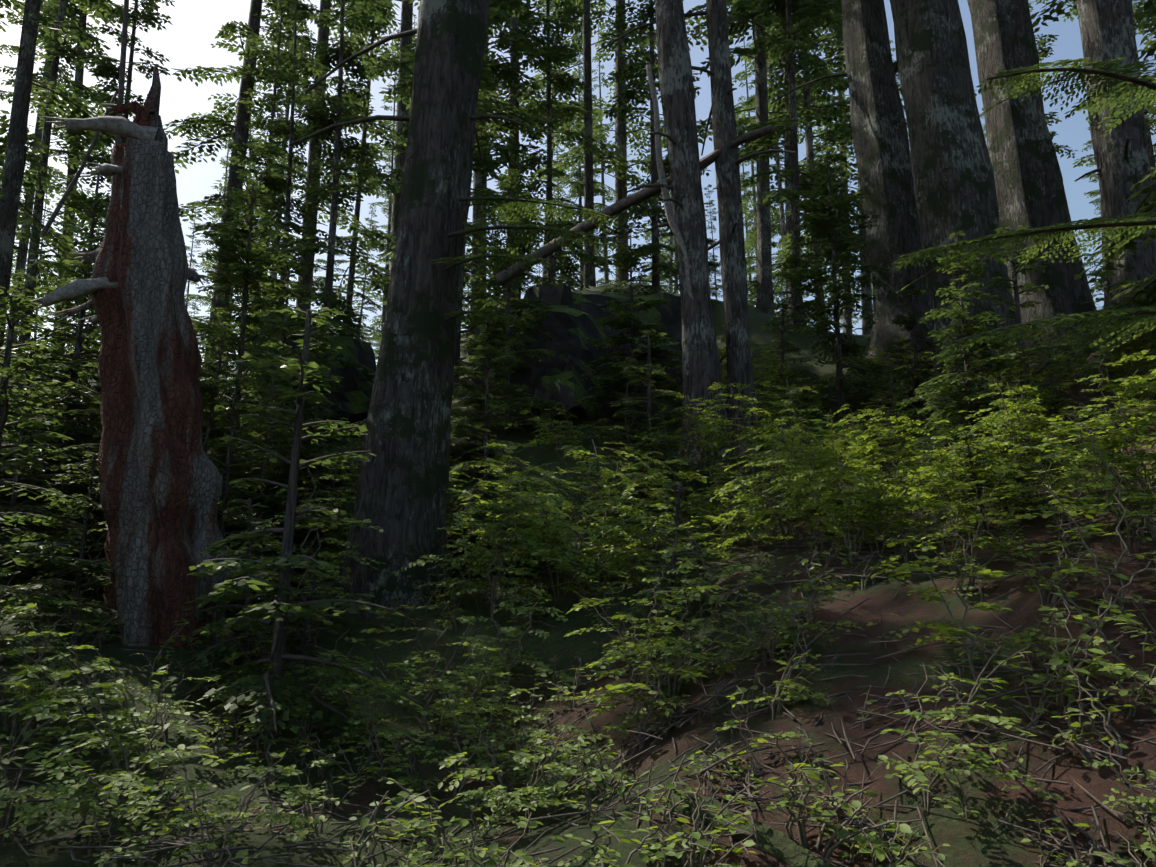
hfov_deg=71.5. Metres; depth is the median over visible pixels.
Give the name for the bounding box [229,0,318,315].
tall tree
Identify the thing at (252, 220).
tall tree
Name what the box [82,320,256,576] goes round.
tree sapling
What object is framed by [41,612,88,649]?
seed shrub
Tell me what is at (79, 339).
tree
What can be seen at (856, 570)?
seed shrub
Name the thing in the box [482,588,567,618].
twig debris
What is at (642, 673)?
seed shrub
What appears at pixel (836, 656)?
twig debris
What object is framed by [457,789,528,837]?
seed shrub
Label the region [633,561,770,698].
huckleberry shrub
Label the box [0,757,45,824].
huckleberry shrub
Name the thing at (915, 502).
huckleberry shrub
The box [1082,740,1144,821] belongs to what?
seed shrub
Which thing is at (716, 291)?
tall tree
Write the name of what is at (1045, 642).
huckleberry shrub
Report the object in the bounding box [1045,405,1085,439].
seed shrub
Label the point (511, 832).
twig debris
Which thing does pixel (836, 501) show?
huckleberry shrub
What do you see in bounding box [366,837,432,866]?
huckleberry shrub
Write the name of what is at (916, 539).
seed shrub
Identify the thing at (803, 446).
huckleberry shrub
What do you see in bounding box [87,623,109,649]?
seed shrub
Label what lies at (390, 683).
twig litter
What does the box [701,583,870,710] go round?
twig debris
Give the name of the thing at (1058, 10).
tall tree
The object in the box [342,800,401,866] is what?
seed shrub
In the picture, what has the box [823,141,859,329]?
tall tree
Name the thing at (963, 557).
huckleberry shrub
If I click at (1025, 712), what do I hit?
twig debris
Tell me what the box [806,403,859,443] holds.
huckleberry shrub
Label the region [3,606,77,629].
twig debris
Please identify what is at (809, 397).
huckleberry shrub
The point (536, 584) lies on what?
seed shrub
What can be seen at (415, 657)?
huckleberry shrub
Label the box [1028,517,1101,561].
seed shrub
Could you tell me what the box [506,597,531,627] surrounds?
seed shrub
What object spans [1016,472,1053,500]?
seed shrub
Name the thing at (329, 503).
huckleberry shrub
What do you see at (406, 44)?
tall tree
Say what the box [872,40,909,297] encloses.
tall tree
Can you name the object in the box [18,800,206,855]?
twig debris
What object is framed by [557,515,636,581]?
huckleberry shrub
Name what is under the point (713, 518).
huckleberry shrub
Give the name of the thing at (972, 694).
seed shrub
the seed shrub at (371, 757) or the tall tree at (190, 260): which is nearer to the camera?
the seed shrub at (371, 757)
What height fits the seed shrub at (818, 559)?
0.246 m
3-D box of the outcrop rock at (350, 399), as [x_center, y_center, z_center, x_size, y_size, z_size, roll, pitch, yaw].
[-3.692,-0.644,11.586,1.499,1.265,1.321,-17,-2,25]
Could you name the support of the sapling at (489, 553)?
on the terrain
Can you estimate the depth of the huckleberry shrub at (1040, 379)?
7.59 m
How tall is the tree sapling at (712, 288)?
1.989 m
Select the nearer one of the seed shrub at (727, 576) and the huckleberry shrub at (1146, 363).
the seed shrub at (727, 576)
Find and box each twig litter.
[2,719,36,840]
[5,796,82,803]
[163,699,166,746]
[204,686,341,740]
[248,746,352,787]
[272,789,395,818]
[373,668,423,724]
[397,668,626,718]
[422,611,477,701]
[430,838,493,864]
[462,655,663,781]
[508,766,649,865]
[579,791,606,814]
[589,774,666,801]
[685,580,803,598]
[703,557,784,568]
[725,550,791,579]
[725,826,837,866]
[762,539,992,578]
[788,761,910,866]
[827,682,1084,759]
[916,805,938,866]
[956,525,1023,551]
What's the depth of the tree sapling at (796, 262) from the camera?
13.45 m
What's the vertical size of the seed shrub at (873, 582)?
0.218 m
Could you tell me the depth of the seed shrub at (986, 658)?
2.92 m
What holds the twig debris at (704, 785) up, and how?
on the terrain
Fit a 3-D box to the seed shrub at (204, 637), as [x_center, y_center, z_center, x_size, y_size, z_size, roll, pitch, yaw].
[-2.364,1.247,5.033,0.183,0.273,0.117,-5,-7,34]
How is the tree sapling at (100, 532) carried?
on the terrain
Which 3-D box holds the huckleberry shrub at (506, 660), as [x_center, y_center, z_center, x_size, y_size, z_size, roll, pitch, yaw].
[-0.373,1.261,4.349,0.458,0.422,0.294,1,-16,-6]
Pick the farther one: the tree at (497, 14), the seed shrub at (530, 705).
the tree at (497, 14)
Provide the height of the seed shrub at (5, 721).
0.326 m
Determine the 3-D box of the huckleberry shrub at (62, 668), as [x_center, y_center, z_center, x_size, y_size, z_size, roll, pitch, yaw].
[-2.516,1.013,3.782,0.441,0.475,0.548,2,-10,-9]
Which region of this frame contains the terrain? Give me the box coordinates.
[0,282,1155,866]
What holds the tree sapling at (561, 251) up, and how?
on the terrain
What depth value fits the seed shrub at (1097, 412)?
6.34 m
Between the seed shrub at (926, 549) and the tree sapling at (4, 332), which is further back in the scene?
the tree sapling at (4, 332)
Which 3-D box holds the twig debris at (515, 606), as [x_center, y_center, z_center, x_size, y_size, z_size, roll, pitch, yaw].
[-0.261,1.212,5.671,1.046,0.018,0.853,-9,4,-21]
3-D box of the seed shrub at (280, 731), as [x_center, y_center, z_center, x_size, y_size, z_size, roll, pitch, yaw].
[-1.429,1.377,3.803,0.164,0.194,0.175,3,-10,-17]
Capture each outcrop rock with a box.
[0,410,98,493]
[254,335,375,433]
[468,346,485,384]
[473,283,573,343]
[481,308,610,408]
[523,283,628,305]
[534,357,617,421]
[546,301,651,339]
[608,337,682,394]
[633,292,712,342]
[762,420,794,448]
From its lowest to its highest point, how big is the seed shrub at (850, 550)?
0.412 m
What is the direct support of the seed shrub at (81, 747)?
on the terrain
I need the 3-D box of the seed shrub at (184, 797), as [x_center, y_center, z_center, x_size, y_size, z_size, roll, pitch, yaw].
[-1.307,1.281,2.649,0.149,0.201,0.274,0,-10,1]
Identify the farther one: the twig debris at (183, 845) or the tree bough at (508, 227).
the tree bough at (508, 227)
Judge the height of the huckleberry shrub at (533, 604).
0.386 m
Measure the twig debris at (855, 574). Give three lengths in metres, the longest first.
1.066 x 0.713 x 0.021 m
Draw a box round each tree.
[0,0,105,339]
[0,0,120,393]
[0,0,124,349]
[0,0,132,408]
[0,170,110,503]
[0,342,104,609]
[4,227,34,340]
[6,182,24,321]
[17,66,241,648]
[25,189,56,341]
[28,0,174,425]
[40,92,117,235]
[115,0,128,143]
[162,0,333,422]
[184,113,247,380]
[185,201,201,322]
[190,171,313,517]
[191,300,200,351]
[198,0,309,429]
[198,29,266,378]
[203,259,352,486]
[211,0,397,323]
[228,101,261,379]
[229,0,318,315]
[229,0,355,424]
[237,106,283,327]
[243,315,332,398]
[249,114,286,317]
[263,0,385,444]
[288,0,406,342]
[289,0,521,620]
[295,0,416,275]
[311,169,347,319]
[343,207,379,356]
[361,34,399,353]
[363,0,548,268]
[367,14,417,359]
[368,159,393,348]
[372,228,391,354]
[374,0,557,387]
[388,5,541,335]
[447,313,570,584]
[451,169,576,438]
[462,173,472,310]
[462,257,471,325]
[468,7,581,296]
[493,0,607,294]
[502,0,582,281]
[519,0,656,286]
[531,0,704,283]
[545,144,574,286]
[553,28,610,285]
[565,249,579,290]
[573,234,682,442]
[589,0,710,296]
[592,24,614,283]
[596,0,795,458]
[626,0,733,463]
[640,120,679,292]
[640,148,674,289]
[646,64,691,295]
[662,0,842,316]
[662,148,678,293]
[704,184,721,299]
[712,0,826,324]
[732,31,785,306]
[736,0,869,327]
[738,11,852,322]
[739,108,756,305]
[740,4,812,323]
[747,0,868,327]
[758,143,926,419]
[770,0,932,366]
[776,23,859,333]
[797,2,919,334]
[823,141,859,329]
[854,171,873,322]
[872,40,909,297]
[890,0,1035,421]
[896,231,1050,481]
[967,0,1100,363]
[1028,0,1091,261]
[1031,0,1155,158]
[1060,0,1155,293]
[1063,0,1155,379]
[1075,0,1155,357]
[1082,116,1103,296]
[1147,108,1155,162]
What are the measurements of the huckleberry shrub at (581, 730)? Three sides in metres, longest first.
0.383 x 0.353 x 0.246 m
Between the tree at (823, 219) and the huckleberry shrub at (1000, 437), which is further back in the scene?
the tree at (823, 219)
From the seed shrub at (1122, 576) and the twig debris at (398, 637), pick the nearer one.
the seed shrub at (1122, 576)
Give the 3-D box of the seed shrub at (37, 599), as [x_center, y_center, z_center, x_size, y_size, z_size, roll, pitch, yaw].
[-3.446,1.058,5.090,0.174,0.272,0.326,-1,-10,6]
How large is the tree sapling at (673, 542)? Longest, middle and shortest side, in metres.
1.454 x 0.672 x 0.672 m
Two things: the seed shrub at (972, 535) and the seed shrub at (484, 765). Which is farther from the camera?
the seed shrub at (972, 535)
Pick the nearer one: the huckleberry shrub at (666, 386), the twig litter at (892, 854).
the twig litter at (892, 854)
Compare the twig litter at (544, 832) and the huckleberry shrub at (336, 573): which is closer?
the twig litter at (544, 832)
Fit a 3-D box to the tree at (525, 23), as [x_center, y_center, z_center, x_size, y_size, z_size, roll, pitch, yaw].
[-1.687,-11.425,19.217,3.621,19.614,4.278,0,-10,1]
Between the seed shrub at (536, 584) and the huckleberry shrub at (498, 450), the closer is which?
the seed shrub at (536, 584)
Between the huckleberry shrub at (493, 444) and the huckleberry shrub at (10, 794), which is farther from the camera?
the huckleberry shrub at (493, 444)
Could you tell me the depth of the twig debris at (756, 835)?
2.10 m
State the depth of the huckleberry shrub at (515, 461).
9.15 m
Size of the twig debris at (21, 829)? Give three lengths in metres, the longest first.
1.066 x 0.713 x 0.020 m
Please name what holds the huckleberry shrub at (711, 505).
on the terrain
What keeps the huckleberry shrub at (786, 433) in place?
on the terrain
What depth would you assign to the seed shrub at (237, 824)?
2.71 m
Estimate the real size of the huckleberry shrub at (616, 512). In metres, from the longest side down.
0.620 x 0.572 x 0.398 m
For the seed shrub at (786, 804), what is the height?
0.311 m
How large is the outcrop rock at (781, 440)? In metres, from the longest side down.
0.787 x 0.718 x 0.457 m
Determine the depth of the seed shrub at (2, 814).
2.68 m
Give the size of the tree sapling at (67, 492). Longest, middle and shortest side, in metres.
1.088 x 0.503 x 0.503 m
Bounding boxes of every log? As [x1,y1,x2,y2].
[0,482,56,505]
[495,125,772,285]
[662,789,836,866]
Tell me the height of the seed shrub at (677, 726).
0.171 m
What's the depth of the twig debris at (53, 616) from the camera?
4.78 m
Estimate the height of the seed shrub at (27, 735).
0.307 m
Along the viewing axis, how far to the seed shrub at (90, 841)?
2.53 m
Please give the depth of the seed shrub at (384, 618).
5.26 m
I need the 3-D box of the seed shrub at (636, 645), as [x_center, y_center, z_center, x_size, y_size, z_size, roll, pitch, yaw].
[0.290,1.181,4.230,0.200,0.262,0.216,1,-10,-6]
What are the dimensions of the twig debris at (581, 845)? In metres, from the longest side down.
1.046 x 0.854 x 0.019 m
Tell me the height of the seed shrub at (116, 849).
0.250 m
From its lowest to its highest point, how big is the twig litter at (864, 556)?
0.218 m
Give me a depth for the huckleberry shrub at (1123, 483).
3.86 m
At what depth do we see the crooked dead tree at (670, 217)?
9.44 m
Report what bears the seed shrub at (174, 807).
on the terrain
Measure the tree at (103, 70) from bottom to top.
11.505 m
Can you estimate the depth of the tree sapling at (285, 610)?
4.09 m
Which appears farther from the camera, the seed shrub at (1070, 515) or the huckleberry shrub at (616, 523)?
the huckleberry shrub at (616, 523)
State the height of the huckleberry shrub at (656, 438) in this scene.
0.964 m
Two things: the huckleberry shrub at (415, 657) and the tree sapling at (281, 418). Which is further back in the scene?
the tree sapling at (281, 418)
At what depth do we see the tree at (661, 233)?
36.46 m
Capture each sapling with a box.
[0,286,120,633]
[0,309,48,529]
[0,349,51,496]
[0,450,116,626]
[0,462,38,655]
[31,326,106,559]
[32,455,106,556]
[33,381,67,409]
[41,473,91,557]
[49,336,100,434]
[52,406,106,562]
[60,374,100,426]
[81,531,106,559]
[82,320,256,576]
[174,468,385,641]
[181,306,424,744]
[181,498,317,670]
[196,333,212,395]
[202,361,220,421]
[202,414,244,558]
[207,401,268,617]
[217,370,320,594]
[218,408,313,537]
[228,456,318,588]
[233,401,308,513]
[239,371,352,587]
[266,570,338,673]
[301,418,347,494]
[330,377,458,502]
[392,467,580,621]
[503,267,532,298]
[525,223,574,290]
[596,329,709,497]
[600,376,646,450]
[608,482,722,638]
[663,366,682,427]
[680,380,862,541]
[707,238,721,305]
[707,242,723,304]
[758,300,817,384]
[761,237,831,334]
[787,283,821,322]
[865,305,873,340]
[869,363,915,460]
[876,288,932,408]
[940,430,1027,533]
[957,225,1094,430]
[1074,245,1153,377]
[1116,286,1155,382]
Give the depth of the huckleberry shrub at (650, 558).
5.44 m
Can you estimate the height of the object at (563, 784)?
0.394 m
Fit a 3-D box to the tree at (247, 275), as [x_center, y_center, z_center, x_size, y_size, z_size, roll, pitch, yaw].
[-3.629,-0.683,8.302,1.913,4.374,2.075,-1,-10,6]
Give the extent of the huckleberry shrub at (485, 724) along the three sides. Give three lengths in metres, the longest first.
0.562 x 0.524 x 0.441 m
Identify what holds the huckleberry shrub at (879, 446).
on the terrain
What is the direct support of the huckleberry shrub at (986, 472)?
on the terrain
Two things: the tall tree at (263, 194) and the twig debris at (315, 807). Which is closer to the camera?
the twig debris at (315, 807)
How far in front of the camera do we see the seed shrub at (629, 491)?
8.09 m
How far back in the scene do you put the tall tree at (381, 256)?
68.34 m
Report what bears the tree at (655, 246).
on the terrain
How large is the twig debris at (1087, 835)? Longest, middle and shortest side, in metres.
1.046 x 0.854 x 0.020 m
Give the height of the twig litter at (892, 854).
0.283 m
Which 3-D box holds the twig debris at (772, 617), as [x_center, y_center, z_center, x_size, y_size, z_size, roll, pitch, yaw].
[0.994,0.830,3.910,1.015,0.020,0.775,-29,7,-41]
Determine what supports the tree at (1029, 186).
on the terrain
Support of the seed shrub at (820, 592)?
on the terrain
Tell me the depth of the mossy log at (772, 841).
2.17 m
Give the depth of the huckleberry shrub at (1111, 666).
2.56 m
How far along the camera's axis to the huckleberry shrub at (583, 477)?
7.91 m
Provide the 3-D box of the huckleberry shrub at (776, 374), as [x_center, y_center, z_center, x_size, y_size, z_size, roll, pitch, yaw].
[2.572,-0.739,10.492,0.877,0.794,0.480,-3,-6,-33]
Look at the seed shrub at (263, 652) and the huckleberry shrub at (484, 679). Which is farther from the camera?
the seed shrub at (263, 652)
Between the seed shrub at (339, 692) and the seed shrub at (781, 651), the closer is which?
the seed shrub at (781, 651)
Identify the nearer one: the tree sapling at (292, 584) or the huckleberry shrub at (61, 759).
the huckleberry shrub at (61, 759)
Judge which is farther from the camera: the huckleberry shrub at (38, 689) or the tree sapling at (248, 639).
the tree sapling at (248, 639)
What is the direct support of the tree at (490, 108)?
on the terrain
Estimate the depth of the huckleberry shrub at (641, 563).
5.48 m
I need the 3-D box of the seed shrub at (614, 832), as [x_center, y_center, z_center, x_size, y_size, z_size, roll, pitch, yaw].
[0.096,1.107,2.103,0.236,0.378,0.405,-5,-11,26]
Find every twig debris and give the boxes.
[0,662,108,739]
[0,745,165,787]
[0,748,157,857]
[0,791,249,857]
[1,706,149,749]
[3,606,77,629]
[6,735,102,828]
[8,602,98,626]
[10,649,59,659]
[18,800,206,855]
[29,634,167,680]
[31,794,155,862]
[48,760,348,855]
[55,824,355,859]
[73,821,315,866]
[74,622,180,668]
[104,822,400,850]
[141,803,318,866]
[169,704,293,755]
[174,835,353,852]
[184,713,419,769]
[184,784,308,866]
[187,801,427,859]
[196,780,449,837]
[240,720,404,805]
[263,859,335,866]
[288,588,330,627]
[289,713,386,740]
[291,600,400,626]
[300,822,396,861]
[302,651,431,707]
[303,632,428,673]
[304,677,367,744]
[310,608,441,675]
[339,628,481,691]
[350,837,356,866]
[386,814,577,866]
[391,730,580,824]
[408,804,605,866]
[479,587,601,624]
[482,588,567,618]
[493,628,625,677]
[497,711,636,785]
[502,621,576,680]
[528,656,700,731]
[530,776,726,866]
[542,744,750,827]
[548,730,769,829]
[609,696,795,799]
[622,653,794,745]
[625,580,778,661]
[626,681,913,815]
[650,620,808,756]
[658,638,926,733]
[666,725,1024,851]
[670,655,789,722]
[673,612,837,726]
[680,690,907,840]
[691,667,961,763]
[701,556,849,662]
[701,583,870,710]
[703,772,927,814]
[708,792,837,862]
[709,538,810,560]
[725,784,894,865]
[729,533,836,548]
[730,674,923,753]
[735,548,830,561]
[736,535,825,562]
[770,530,882,546]
[801,550,985,578]
[801,819,1114,866]
[804,543,920,569]
[805,642,1002,782]
[809,817,859,849]
[813,528,962,557]
[831,643,936,699]
[841,715,1102,863]
[844,556,1026,648]
[855,498,990,533]
[863,663,1152,812]
[879,515,951,536]
[881,804,916,857]
[890,855,982,866]
[892,630,1090,770]
[929,664,1141,751]
[932,577,1154,687]
[937,558,1154,663]
[939,539,1146,646]
[957,617,1118,721]
[963,694,1116,784]
[991,512,1155,551]
[1017,465,1148,520]
[1025,693,1155,759]
[1027,729,1155,861]
[1032,807,1155,866]
[1033,805,1154,866]
[1036,683,1155,791]
[1047,662,1155,813]
[1086,845,1155,857]
[1115,575,1152,625]
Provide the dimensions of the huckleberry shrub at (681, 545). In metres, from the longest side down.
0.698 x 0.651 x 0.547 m
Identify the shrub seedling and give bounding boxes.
[674,749,738,798]
[915,750,980,818]
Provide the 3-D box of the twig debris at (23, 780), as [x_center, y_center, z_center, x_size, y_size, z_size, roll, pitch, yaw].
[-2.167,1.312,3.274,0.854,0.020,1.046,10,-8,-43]
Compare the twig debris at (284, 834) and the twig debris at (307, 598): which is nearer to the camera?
the twig debris at (284, 834)
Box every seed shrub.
[0,645,27,677]
[0,677,15,714]
[0,680,55,732]
[0,702,82,767]
[0,734,40,800]
[0,766,11,834]
[0,771,27,819]
[1,593,19,606]
[3,617,27,646]
[9,618,59,657]
[13,590,42,618]
[14,583,57,605]
[23,642,58,664]
[30,578,92,613]
[37,646,122,709]
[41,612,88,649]
[45,712,88,746]
[47,587,119,643]
[52,761,119,824]
[75,710,93,756]
[76,618,95,636]
[78,809,150,866]
[81,813,108,854]
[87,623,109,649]
[129,622,192,671]
[145,769,190,828]
[151,661,177,700]
[152,772,184,804]
[152,773,183,807]
[152,781,216,840]
[158,650,199,681]
[187,799,256,862]
[191,709,232,751]
[194,656,219,687]
[200,616,213,642]
[222,693,270,739]
[222,847,259,866]
[228,775,266,832]
[229,703,277,749]
[245,644,271,667]
[254,796,283,835]
[260,710,293,734]
[260,752,284,789]
[276,713,317,767]
[281,780,339,833]
[295,732,344,777]
[297,614,333,643]
[300,741,376,790]
[310,652,332,686]
[315,769,361,814]
[322,681,352,705]
[340,746,387,784]
[342,789,429,866]
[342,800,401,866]
[343,657,375,683]
[349,704,390,747]
[356,730,395,777]
[357,731,409,786]
[375,604,405,633]
[376,794,435,845]
[383,777,459,853]
[396,600,423,627]
[399,834,458,866]
[411,576,454,614]
[431,569,453,598]
[443,715,464,741]
[449,671,509,718]
[451,719,522,787]
[452,731,531,785]
[454,713,515,754]
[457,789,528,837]
[458,740,524,813]
[461,855,484,866]
[469,713,526,751]
[470,684,489,716]
[472,849,548,866]
[480,687,516,725]
[493,726,534,781]
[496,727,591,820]
[496,760,546,797]
[497,733,525,757]
[499,574,528,604]
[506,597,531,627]
[508,683,541,720]
[523,576,547,603]
[533,596,546,619]
[536,657,566,696]
[538,768,559,792]
[541,658,591,707]
[544,742,613,808]
[547,724,568,741]
[549,725,590,763]
[550,796,662,866]
[572,734,637,801]
[573,776,609,807]
[576,742,614,771]
[585,590,617,626]
[601,549,624,581]
[614,476,642,496]
[615,758,642,803]
[622,632,649,668]
[628,774,723,866]
[631,797,689,865]
[632,776,766,862]
[634,656,664,694]
[638,761,669,827]
[641,820,738,866]
[648,706,680,737]
[655,660,689,698]
[657,538,691,559]
[661,754,694,819]
[674,618,713,652]
[687,741,759,780]
[689,498,725,528]
[695,589,728,616]
[697,832,755,866]
[699,509,717,528]
[700,807,757,862]
[704,502,732,525]
[707,547,734,564]
[711,582,758,628]
[714,611,776,665]
[722,573,766,605]
[735,664,779,715]
[742,649,821,719]
[743,546,783,564]
[749,736,868,849]
[753,520,769,541]
[753,553,782,587]
[756,630,804,668]
[757,604,808,625]
[764,515,797,541]
[764,758,839,838]
[765,599,796,644]
[766,586,803,634]
[781,724,811,762]
[782,579,835,630]
[786,547,829,587]
[786,615,844,650]
[791,747,877,820]
[798,569,835,591]
[802,539,856,568]
[805,567,845,609]
[817,798,921,861]
[821,517,888,580]
[839,807,878,863]
[841,515,869,551]
[844,523,873,553]
[847,555,901,590]
[849,558,860,581]
[851,514,891,539]
[857,685,879,728]
[866,827,949,866]
[867,606,908,647]
[870,818,920,866]
[870,854,903,866]
[872,553,902,584]
[883,528,927,562]
[898,524,934,556]
[907,513,943,539]
[908,533,1008,596]
[911,680,973,726]
[913,521,963,549]
[920,645,1032,722]
[923,740,970,776]
[926,515,973,539]
[932,531,963,554]
[937,642,968,671]
[940,505,973,524]
[951,501,986,539]
[954,560,989,601]
[959,628,1009,671]
[994,512,1017,532]
[1001,668,1074,725]
[1002,546,1108,605]
[1010,538,1093,601]
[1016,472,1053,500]
[1019,639,1104,709]
[1020,819,1066,866]
[1025,625,1066,662]
[1026,800,1133,866]
[1027,472,1078,504]
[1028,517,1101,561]
[1029,685,1104,762]
[1040,559,1155,633]
[1040,592,1147,675]
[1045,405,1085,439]
[1046,627,1086,693]
[1046,668,1134,765]
[1049,506,1092,527]
[1066,408,1099,429]
[1068,644,1155,703]
[1070,537,1085,552]
[1076,492,1126,527]
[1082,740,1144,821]
[1090,663,1155,718]
[1092,405,1116,427]
[1098,596,1155,653]
[1104,831,1154,866]
[1105,479,1155,538]
[1111,509,1155,552]
[1131,849,1155,866]
[1134,777,1155,788]
[1142,566,1155,593]
[1144,646,1155,650]
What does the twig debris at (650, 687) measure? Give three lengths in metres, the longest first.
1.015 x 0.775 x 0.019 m
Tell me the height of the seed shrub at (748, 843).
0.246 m
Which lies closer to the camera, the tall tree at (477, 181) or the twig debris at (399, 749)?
the twig debris at (399, 749)
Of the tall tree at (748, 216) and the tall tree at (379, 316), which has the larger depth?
the tall tree at (379, 316)
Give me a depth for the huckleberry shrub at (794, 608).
3.36 m
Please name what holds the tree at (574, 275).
on the terrain
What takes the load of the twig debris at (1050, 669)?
on the terrain
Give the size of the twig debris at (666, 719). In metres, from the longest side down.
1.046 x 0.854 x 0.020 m
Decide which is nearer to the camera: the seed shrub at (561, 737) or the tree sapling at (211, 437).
the seed shrub at (561, 737)
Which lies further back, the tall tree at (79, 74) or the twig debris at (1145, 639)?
the tall tree at (79, 74)
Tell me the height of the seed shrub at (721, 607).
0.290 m
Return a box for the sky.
[0,0,1155,387]
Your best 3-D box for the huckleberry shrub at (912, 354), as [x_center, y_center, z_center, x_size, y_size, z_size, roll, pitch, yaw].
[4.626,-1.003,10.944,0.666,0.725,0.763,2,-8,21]
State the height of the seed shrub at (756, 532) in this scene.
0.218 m
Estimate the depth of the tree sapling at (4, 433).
6.90 m
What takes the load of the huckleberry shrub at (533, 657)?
on the terrain
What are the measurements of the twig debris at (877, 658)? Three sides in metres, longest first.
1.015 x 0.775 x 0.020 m
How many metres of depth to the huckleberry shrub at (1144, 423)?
3.87 m
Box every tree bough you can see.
[431,189,628,329]
[890,57,1155,365]
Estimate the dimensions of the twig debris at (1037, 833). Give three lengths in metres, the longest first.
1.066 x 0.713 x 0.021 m
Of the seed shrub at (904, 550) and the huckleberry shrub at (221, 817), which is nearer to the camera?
the huckleberry shrub at (221, 817)
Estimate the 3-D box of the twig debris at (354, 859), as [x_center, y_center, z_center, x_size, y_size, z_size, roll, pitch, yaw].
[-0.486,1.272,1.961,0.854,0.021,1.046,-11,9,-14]
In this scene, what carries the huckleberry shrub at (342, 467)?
on the terrain
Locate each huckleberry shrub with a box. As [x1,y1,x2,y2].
[0,535,23,577]
[0,556,47,617]
[0,588,97,746]
[0,597,100,683]
[0,645,224,829]
[0,676,29,777]
[0,708,199,856]
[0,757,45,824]
[9,665,71,731]
[21,645,149,762]
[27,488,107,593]
[66,642,212,774]
[94,853,117,866]
[108,666,206,738]
[159,747,319,866]
[197,673,258,737]
[199,619,243,665]
[202,403,261,453]
[203,692,319,777]
[212,447,246,529]
[218,461,340,558]
[225,625,316,703]
[230,531,257,602]
[238,630,376,738]
[252,551,352,637]
[261,653,372,737]
[261,760,331,841]
[288,660,416,746]
[299,463,357,528]
[300,491,348,545]
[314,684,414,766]
[319,417,363,487]
[320,465,358,506]
[330,504,352,539]
[340,442,542,557]
[342,599,512,742]
[364,727,439,792]
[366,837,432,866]
[401,801,507,866]
[406,645,465,720]
[415,659,526,741]
[415,680,542,800]
[417,536,508,608]
[425,548,507,608]
[433,593,469,630]
[437,719,566,842]
[447,522,521,580]
[447,650,507,699]
[450,438,459,448]
[454,439,654,600]
[456,584,585,703]
[460,620,541,683]
[463,458,594,587]
[463,845,520,866]
[464,483,589,595]
[465,812,542,866]
[466,435,519,472]
[468,625,542,695]
[475,731,596,832]
[480,679,549,745]
[488,432,508,474]
[498,432,700,593]
[506,683,592,746]
[512,581,558,626]
[517,408,581,454]
[522,718,636,820]
[528,405,580,459]
[529,499,635,585]
[538,536,605,612]
[555,405,617,452]
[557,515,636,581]
[558,847,620,866]
[564,454,612,516]
[564,592,706,730]
[569,422,683,541]
[582,503,684,587]
[585,568,711,690]
[587,510,667,565]
[592,599,637,665]
[595,560,680,628]
[598,502,657,575]
[603,658,690,748]
[613,529,672,590]
[624,324,756,401]
[626,406,698,493]
[628,456,740,541]
[628,461,682,493]
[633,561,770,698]
[635,494,706,545]
[653,427,730,494]
[653,508,749,584]
[656,519,763,620]
[657,391,755,475]
[682,459,752,509]
[683,379,794,475]
[684,471,766,561]
[690,685,803,777]
[694,500,782,561]
[709,438,849,548]
[712,475,757,520]
[712,492,752,550]
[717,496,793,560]
[719,355,726,392]
[721,335,780,391]
[728,397,821,466]
[738,590,817,662]
[742,573,863,670]
[745,436,858,539]
[745,449,864,551]
[749,429,843,506]
[753,395,826,510]
[755,348,794,396]
[757,395,800,444]
[759,644,829,714]
[761,364,830,424]
[762,463,864,549]
[765,413,886,490]
[773,436,846,508]
[779,408,861,519]
[785,430,847,470]
[786,458,927,556]
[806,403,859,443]
[812,436,859,494]
[812,459,893,542]
[813,445,877,501]
[813,467,853,512]
[813,490,883,534]
[823,413,922,494]
[824,408,942,511]
[826,400,896,477]
[828,428,961,555]
[844,402,896,445]
[844,475,917,553]
[847,426,897,476]
[861,400,907,440]
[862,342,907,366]
[864,412,914,447]
[865,394,925,466]
[866,418,962,498]
[871,532,1031,693]
[875,445,971,538]
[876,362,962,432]
[877,663,1063,813]
[892,335,932,379]
[892,428,990,499]
[893,416,1004,533]
[905,431,990,500]
[906,428,1024,529]
[909,383,1083,511]
[916,443,1037,532]
[917,405,990,462]
[918,444,1043,577]
[926,525,1004,589]
[934,383,1074,512]
[941,346,1018,409]
[944,420,1040,519]
[950,376,1065,505]
[950,438,1029,504]
[983,390,1081,471]
[990,598,1091,671]
[994,444,1096,522]
[995,345,1060,390]
[997,429,1155,546]
[998,310,1088,396]
[1002,364,1072,424]
[1004,353,1073,430]
[1010,464,1155,620]
[1024,596,1145,709]
[1031,417,1155,555]
[1037,414,1150,507]
[1039,304,1155,409]
[1047,357,1155,439]
[1051,369,1155,511]
[1059,429,1155,525]
[1063,375,1155,503]
[1066,434,1155,532]
[1077,317,1150,368]
[1083,343,1153,381]
[1090,362,1155,478]
[1092,378,1155,493]
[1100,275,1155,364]
[1106,318,1155,373]
[1110,347,1155,399]
[1111,345,1155,452]
[1119,769,1155,852]
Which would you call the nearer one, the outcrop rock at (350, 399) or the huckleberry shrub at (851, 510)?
the huckleberry shrub at (851, 510)
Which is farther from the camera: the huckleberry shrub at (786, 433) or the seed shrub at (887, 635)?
the huckleberry shrub at (786, 433)
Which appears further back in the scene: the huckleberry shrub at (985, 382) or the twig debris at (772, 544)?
the huckleberry shrub at (985, 382)
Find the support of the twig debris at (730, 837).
on the terrain

